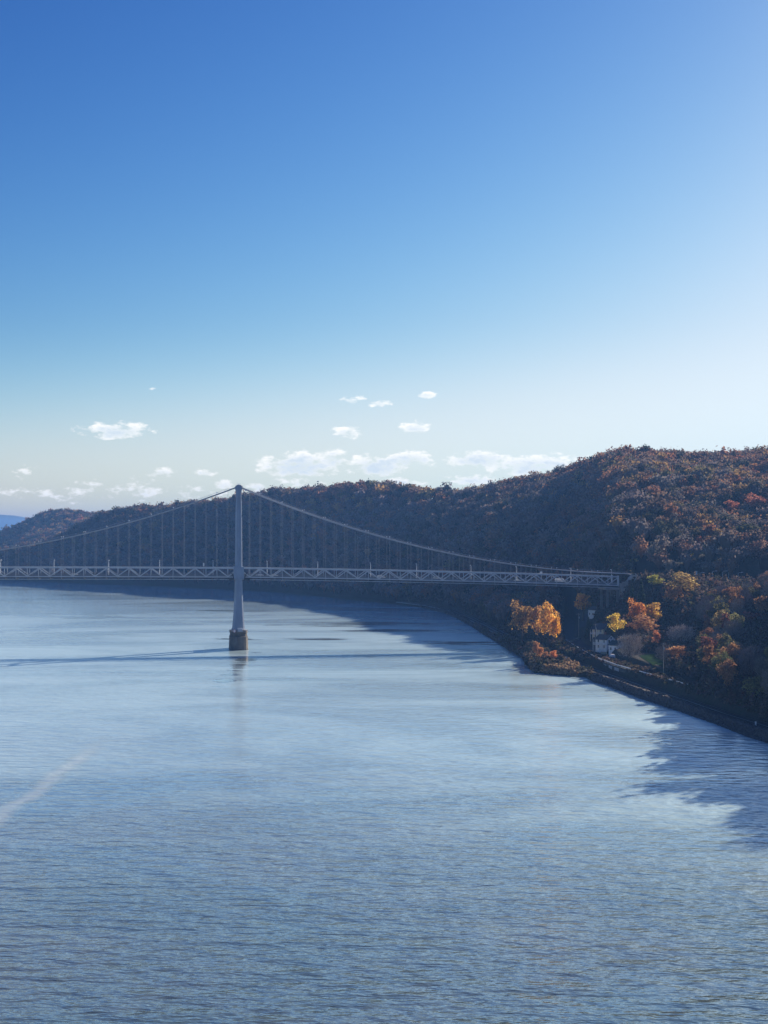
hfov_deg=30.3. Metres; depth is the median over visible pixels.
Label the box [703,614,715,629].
autumn tree
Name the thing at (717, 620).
autumn tree
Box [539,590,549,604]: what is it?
autumn tree
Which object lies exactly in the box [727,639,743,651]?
autumn tree
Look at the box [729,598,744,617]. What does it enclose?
bare tree
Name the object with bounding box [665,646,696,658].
autumn tree
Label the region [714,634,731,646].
autumn tree
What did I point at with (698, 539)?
autumn tree
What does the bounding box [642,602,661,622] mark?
autumn tree
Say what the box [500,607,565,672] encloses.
scrub
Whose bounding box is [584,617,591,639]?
conifer tree
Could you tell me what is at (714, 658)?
autumn tree
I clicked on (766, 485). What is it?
autumn tree
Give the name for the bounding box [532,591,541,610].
bare tree
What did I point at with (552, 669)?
golden grass
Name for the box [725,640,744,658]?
bare tree
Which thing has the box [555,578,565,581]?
van
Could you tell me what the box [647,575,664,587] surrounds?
autumn tree
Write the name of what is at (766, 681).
bare tree
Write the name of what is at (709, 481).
woods
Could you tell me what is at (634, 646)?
bare tree
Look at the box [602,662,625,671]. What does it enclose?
retaining wall
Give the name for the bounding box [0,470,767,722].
hillside
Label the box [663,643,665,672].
utility pole
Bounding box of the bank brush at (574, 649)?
[406,592,767,722]
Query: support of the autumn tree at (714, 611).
on the hillside
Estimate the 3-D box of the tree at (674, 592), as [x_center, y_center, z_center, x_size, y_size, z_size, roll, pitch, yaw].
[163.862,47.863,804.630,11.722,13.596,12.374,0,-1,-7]
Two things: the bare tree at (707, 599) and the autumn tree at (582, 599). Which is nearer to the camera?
the bare tree at (707, 599)
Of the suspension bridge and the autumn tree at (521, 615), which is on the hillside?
the autumn tree at (521, 615)
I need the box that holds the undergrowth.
[588,531,636,635]
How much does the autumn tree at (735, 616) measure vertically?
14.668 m
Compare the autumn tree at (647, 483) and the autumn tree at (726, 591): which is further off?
the autumn tree at (647, 483)
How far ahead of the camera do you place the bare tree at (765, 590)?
712.67 m
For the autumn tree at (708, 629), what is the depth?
663.83 m
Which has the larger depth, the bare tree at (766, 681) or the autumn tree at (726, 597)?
the autumn tree at (726, 597)
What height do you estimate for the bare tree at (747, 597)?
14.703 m
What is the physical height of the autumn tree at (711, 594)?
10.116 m
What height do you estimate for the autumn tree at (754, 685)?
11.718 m
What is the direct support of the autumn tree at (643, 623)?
on the hillside
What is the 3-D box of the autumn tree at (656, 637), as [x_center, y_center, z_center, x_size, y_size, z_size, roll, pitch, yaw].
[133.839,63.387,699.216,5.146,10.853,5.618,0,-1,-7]
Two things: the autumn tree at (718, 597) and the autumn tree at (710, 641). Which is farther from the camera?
the autumn tree at (718, 597)
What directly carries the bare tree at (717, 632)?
on the hillside
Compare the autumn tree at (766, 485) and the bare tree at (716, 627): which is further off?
the autumn tree at (766, 485)
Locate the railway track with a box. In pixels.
[397,601,767,728]
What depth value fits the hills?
13998.02 m
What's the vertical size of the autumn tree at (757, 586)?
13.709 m
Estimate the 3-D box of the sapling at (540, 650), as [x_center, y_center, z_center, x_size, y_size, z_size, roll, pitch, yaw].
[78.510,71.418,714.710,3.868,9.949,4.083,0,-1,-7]
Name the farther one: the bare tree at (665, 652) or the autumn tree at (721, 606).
the autumn tree at (721, 606)
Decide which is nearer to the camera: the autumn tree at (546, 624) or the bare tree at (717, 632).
the bare tree at (717, 632)
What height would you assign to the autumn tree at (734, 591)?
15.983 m
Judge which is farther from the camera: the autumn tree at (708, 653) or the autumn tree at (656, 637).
the autumn tree at (656, 637)
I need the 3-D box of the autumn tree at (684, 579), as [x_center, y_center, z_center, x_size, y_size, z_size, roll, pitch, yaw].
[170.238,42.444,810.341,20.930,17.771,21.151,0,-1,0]
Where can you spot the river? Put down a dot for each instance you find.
(314, 810)
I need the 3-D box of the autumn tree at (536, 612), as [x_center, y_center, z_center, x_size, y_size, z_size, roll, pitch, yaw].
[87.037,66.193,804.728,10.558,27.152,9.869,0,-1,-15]
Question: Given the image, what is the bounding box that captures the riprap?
[430,607,767,742]
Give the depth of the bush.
706.62 m
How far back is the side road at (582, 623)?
884.82 m
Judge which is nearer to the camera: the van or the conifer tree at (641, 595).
the conifer tree at (641, 595)
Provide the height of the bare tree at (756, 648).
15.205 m
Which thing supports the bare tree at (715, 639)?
on the hillside
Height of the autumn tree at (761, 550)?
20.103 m
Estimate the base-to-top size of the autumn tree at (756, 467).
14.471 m
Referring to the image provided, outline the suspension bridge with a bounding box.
[0,483,640,649]
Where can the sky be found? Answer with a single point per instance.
(256, 245)
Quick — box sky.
[0,0,767,517]
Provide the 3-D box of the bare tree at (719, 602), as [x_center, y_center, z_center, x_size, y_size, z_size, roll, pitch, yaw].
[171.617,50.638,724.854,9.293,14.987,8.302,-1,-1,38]
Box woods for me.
[0,444,767,623]
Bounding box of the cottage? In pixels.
[608,640,623,654]
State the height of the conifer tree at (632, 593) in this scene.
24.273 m
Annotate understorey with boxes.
[634,569,767,714]
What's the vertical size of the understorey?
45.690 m
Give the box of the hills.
[0,515,25,530]
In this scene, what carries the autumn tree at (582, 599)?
on the hillside
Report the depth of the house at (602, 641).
729.41 m
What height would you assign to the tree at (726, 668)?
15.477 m
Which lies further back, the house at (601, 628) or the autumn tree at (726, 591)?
the house at (601, 628)
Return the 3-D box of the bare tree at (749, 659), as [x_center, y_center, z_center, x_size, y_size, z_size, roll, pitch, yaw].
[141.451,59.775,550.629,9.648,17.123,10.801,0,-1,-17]
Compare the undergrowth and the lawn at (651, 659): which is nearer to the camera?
the lawn at (651, 659)
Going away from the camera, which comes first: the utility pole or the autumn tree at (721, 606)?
the utility pole
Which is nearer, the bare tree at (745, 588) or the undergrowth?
the bare tree at (745, 588)
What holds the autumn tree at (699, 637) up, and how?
on the hillside
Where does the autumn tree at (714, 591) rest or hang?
on the hillside
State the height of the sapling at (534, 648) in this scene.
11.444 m
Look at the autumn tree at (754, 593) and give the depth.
731.12 m
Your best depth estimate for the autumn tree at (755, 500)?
1062.19 m
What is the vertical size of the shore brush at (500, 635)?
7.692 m
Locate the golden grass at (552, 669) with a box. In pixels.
[528,656,580,676]
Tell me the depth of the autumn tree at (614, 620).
740.05 m
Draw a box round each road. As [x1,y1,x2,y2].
[562,615,672,679]
[571,610,593,634]
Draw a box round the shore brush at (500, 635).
[420,604,598,678]
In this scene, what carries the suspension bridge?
in the river
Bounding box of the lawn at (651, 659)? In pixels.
[639,653,664,670]
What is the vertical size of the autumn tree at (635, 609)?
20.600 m
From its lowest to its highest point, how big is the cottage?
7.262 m
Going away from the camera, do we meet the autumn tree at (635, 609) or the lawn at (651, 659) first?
the lawn at (651, 659)
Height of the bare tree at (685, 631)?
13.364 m
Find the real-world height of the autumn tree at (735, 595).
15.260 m
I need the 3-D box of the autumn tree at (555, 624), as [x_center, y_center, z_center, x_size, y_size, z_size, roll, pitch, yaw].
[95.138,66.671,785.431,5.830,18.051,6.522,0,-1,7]
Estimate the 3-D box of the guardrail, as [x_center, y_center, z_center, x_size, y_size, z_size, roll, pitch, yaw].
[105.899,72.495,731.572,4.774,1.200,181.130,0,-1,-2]
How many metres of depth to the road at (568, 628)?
868.66 m
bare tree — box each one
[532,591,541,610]
[615,633,645,663]
[654,642,673,660]
[664,624,698,641]
[700,594,716,604]
[710,629,733,638]
[711,596,726,608]
[711,626,724,634]
[712,634,722,652]
[716,585,726,596]
[722,619,745,638]
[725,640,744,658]
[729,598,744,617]
[737,646,760,678]
[738,589,755,609]
[739,581,754,600]
[742,644,764,668]
[752,574,764,589]
[758,670,767,693]
[760,579,767,600]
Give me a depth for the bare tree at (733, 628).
652.67 m
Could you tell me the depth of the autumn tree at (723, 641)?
613.36 m
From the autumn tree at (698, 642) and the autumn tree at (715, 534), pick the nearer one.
the autumn tree at (698, 642)
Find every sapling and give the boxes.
[532,641,539,656]
[537,644,543,655]
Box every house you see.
[587,606,596,618]
[590,623,607,640]
[593,632,616,652]
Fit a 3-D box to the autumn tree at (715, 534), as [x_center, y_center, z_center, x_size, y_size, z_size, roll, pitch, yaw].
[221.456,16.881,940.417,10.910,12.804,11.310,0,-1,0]
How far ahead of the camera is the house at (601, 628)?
785.41 m
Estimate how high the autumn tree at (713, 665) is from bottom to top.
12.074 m
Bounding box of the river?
[0,580,767,1023]
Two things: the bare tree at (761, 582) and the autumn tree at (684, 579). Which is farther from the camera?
the autumn tree at (684, 579)
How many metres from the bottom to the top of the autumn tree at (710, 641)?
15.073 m
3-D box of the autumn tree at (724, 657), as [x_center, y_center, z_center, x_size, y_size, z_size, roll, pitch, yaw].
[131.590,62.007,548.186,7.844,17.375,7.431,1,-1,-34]
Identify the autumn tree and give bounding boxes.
[508,599,534,642]
[528,605,543,646]
[535,600,561,649]
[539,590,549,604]
[551,616,560,643]
[574,593,591,620]
[606,613,626,638]
[626,614,661,631]
[627,597,645,619]
[641,475,655,486]
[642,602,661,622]
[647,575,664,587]
[651,630,660,643]
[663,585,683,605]
[665,572,702,596]
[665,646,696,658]
[693,534,702,543]
[694,636,714,654]
[695,634,707,648]
[696,646,707,666]
[699,627,713,636]
[699,636,717,652]
[702,644,720,669]
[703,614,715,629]
[704,593,716,599]
[705,603,720,617]
[706,589,719,595]
[708,656,731,671]
[709,595,721,605]
[710,610,728,633]
[711,652,720,663]
[713,528,722,545]
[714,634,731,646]
[715,633,735,650]
[715,650,735,685]
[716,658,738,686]
[718,602,729,613]
[719,641,741,665]
[720,613,729,627]
[721,587,732,598]
[722,595,732,609]
[724,500,740,510]
[727,592,743,608]
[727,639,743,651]
[728,586,741,597]
[728,612,744,629]
[741,676,767,698]
[743,540,767,568]
[744,492,767,511]
[748,586,760,602]
[749,463,763,470]
[750,581,761,591]
[752,596,767,612]
[761,483,767,493]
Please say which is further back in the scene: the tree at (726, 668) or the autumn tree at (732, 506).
the autumn tree at (732, 506)
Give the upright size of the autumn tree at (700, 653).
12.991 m
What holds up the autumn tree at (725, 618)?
on the hillside
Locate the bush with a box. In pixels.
[550,650,556,657]
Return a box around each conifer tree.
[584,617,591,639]
[626,584,634,619]
[634,580,645,617]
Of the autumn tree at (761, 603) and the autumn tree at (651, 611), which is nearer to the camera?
the autumn tree at (761, 603)
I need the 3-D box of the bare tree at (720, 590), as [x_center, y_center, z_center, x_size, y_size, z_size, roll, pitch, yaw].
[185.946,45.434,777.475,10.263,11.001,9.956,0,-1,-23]
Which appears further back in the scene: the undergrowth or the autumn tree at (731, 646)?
the undergrowth
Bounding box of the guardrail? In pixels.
[565,639,630,670]

